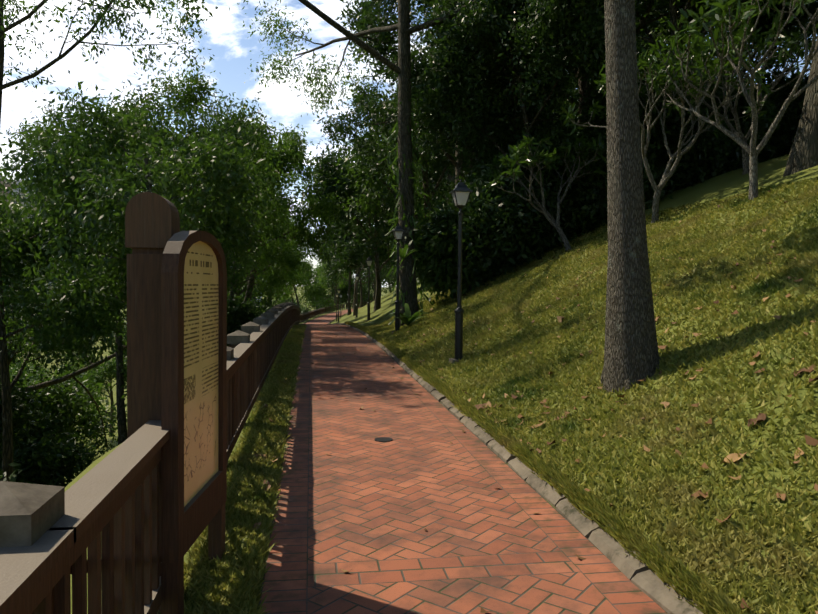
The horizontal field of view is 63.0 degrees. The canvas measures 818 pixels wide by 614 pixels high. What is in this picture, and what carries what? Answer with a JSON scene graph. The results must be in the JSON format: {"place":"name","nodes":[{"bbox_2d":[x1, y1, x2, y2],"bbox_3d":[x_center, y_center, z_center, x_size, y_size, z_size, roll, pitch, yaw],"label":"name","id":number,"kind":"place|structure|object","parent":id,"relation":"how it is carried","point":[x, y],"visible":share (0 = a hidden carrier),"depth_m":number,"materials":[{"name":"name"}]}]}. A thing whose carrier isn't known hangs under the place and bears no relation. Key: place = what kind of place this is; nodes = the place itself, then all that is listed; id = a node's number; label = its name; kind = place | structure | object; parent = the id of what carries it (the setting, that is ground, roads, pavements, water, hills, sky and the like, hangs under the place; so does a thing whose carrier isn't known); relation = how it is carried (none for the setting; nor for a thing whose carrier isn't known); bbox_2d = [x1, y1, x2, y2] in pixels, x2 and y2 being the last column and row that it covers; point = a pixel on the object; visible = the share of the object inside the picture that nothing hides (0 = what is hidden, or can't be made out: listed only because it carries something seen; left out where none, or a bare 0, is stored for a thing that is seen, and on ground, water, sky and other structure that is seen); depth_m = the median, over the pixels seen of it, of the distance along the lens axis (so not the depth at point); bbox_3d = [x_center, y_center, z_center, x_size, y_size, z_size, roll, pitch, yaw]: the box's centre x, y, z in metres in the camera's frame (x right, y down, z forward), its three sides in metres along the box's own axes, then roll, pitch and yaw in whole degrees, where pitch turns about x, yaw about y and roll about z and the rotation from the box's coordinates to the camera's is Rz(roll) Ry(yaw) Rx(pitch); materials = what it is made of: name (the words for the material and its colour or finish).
{"place":"outdoors","nodes":[
{"label":"outdoors","id":0,"kind":"place"},
{"bbox_2d":[0,0,816,286],"label":"sky","id":1,"kind":"structure","parent":0,"point":[230,44],"materials":[{"name":"blue"}]},
{"bbox_2d":[13,155,817,613],"bbox_3d":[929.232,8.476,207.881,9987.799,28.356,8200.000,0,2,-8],"label":"ground","id":2,"kind":"structure","parent":0,"point":[733,183],"depth_m":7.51,"materials":[{"name":"green plant"}]},
{"bbox_2d":[0,175,12,318],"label":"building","id":3,"kind":"structure","parent":2,"relation":"on","point":[5,185],"depth_m":238.38,"materials":[{"name":"white"}]},
{"bbox_2d":[12,180,58,292],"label":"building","id":4,"kind":"structure","parent":2,"relation":"on","point":[14,190],"depth_m":264.50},
{"bbox_2d":[125,192,179,613],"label":"sign post","id":5,"kind":"object","parent":2,"relation":"on","point":[152,223],"visible":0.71,"depth_m":3.20,"materials":[{"name":"brown wood"}]},
{"bbox_2d":[0,301,372,613],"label":"fence","id":6,"kind":"object","parent":2,"relation":"on","point":[110,520],"visible":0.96,"depth_m":2.41,"materials":[{"name":"wood"}]},
{"bbox_2d":[0,301,370,546],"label":"fence post caps","id":7,"kind":"object","parent":6,"relation":"on","point":[31,514],"visible":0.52,"depth_m":1.76,"materials":[{"name":"grey concrete"}]},
{"bbox_2d":[161,230,226,613],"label":"sign frame","id":8,"kind":"object","parent":2,"relation":"on","point":[183,527],"visible":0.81,"depth_m":3.05,"materials":[{"name":"brown wood"}]},
{"bbox_2d":[184,241,218,506],"bbox_3d":[-1.076,0.308,3.448,0.001,1.308,0.734,1,2,-1],"label":"sign panel","id":9,"kind":"object","parent":8,"relation":"attached to","point":[201,297],"visible":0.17,"depth_m":3.45,"materials":[{"name":"beige metal"}]},
{"bbox_2d":[227,305,364,465],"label":"fence post footings","id":10,"kind":"object","parent":2,"relation":"on","point":[297,323],"visible":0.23,"depth_m":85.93,"materials":[{"name":"grey concrete"}]},
{"bbox_2d":[337,289,340,322],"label":"lamp post","id":11,"kind":"object","parent":2,"relation":"on","point":[338,290],"visible":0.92,"depth_m":63.58,"materials":[{"name":"black metal"}]},
{"bbox_2d":[354,274,359,316],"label":"lamp post","id":12,"kind":"object","parent":2,"relation":"on","point":[356,277],"visible":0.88,"depth_m":50.32,"materials":[{"name":"black metal"}]},
{"bbox_2d":[366,257,372,320],"bbox_3d":[-2.047,-0.914,34.152,0.360,3.395,0.360,0,2,-8],"label":"lamp post","id":13,"kind":"object","parent":2,"relation":"on","point":[369,260],"visible":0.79,"depth_m":34.12,"materials":[{"name":"black metal"}]},
{"bbox_2d":[98,0,667,340],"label":"tree foliage","id":14,"kind":"object","parent":2,"relation":"on","point":[278,159],"visible":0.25,"depth_m":28.92,"materials":[{"name":"green plant"}]},
{"bbox_2d":[392,223,404,330],"bbox_3d":[-0.344,-0.881,20.548,0.360,3.395,0.360,0,2,-8],"label":"lamp post","id":15,"kind":"object","parent":2,"relation":"on","point":[398,231],"visible":0.9,"depth_m":20.51,"materials":[{"name":"black metal"}]},
{"bbox_2d":[378,113,432,325],"bbox_3d":[0.012,-2.694,21.536,1.870,7.478,3.277,0,2,-8],"label":"climbing vine","id":16,"kind":"object","parent":2,"relation":"on","point":[407,319],"visible":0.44,"depth_m":21.97,"materials":[{"name":"green plant"}]},
{"bbox_2d":[0,0,817,486],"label":"park tree","id":17,"kind":"object","parent":2,"relation":"on","point":[454,68],"depth_m":22.23,"materials":[{"name":"green plant"}]},
{"bbox_2d":[0,0,817,476],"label":"tree foliage","id":18,"kind":"object","parent":2,"relation":"on","point":[86,152],"visible":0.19,"depth_m":13.36,"materials":[{"name":"green plant"}]},
{"bbox_2d":[449,358,458,363],"bbox_3d":[0.912,1.014,12.304,0.300,0.100,0.300,0,2,-8],"label":"ground light","id":19,"kind":"object","parent":2,"relation":"on","point":[453,360],"visible":0.29,"depth_m":12.20,"materials":[{"name":"grey metal"}]},
{"bbox_2d":[449,179,472,359],"bbox_3d":[0.930,-0.653,12.248,0.360,3.395,0.360,0,2,-8],"label":"lamp post","id":20,"kind":"object","parent":2,"relation":"on","point":[460,192],"visible":0.9,"depth_m":12.21,"materials":[{"name":"black metal"}]},
{"bbox_2d":[328,313,713,613],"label":"kerb","id":21,"kind":"structure","parent":2,"relation":"on","point":[644,578],"depth_m":4.39,"materials":[{"name":"concrete"}]},
{"bbox_2d":[601,0,660,392],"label":"tree trunks","id":22,"kind":"object","parent":2,"relation":"on","point":[631,354],"visible":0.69,"depth_m":7.45,"materials":[{"name":"grey plant"}]},
{"bbox_2d":[490,0,817,250],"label":"frangipani tree trunks","id":23,"kind":"object","parent":2,"relation":"on","point":[751,152],"visible":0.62,"depth_m":16.22,"materials":[{"name":"grey plant"}]},
{"bbox_2d":[480,0,817,196],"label":"tree foliage","id":24,"kind":"object","parent":23,"relation":"attached to","point":[698,44],"visible":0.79,"depth_m":16.45,"materials":[{"name":"green plant"}]},
{"bbox_2d":[691,364,815,501],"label":"fallen leaves","id":25,"kind":"object","parent":2,"relation":"on","point":[760,418],"visible":0.85,"depth_m":4.97,"materials":[{"name":"brown plant"}]},
{"bbox_2d":[259,308,668,613],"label":"path","id":26,"kind":"structure","parent":0,"point":[361,504],"depth_m":4.58,"materials":[{"name":"brick"}]},
{"bbox_2d":[374,437,392,441],"bbox_3d":[-0.261,1.367,6.885,0.194,0.008,0.194,0,2,-8],"label":"manhole cover","id":27,"kind":"object","parent":26,"relation":"on","point":[383,439],"visible":0.98,"depth_m":6.88,"materials":[{"name":"grey metal"}]},
{"bbox_2d":[253,158,817,613],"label":"fallen leaves","id":28,"kind":"object","parent":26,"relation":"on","point":[705,466],"visible":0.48,"depth_m":7.18,"materials":[{"name":"brown plant"}]}
]}

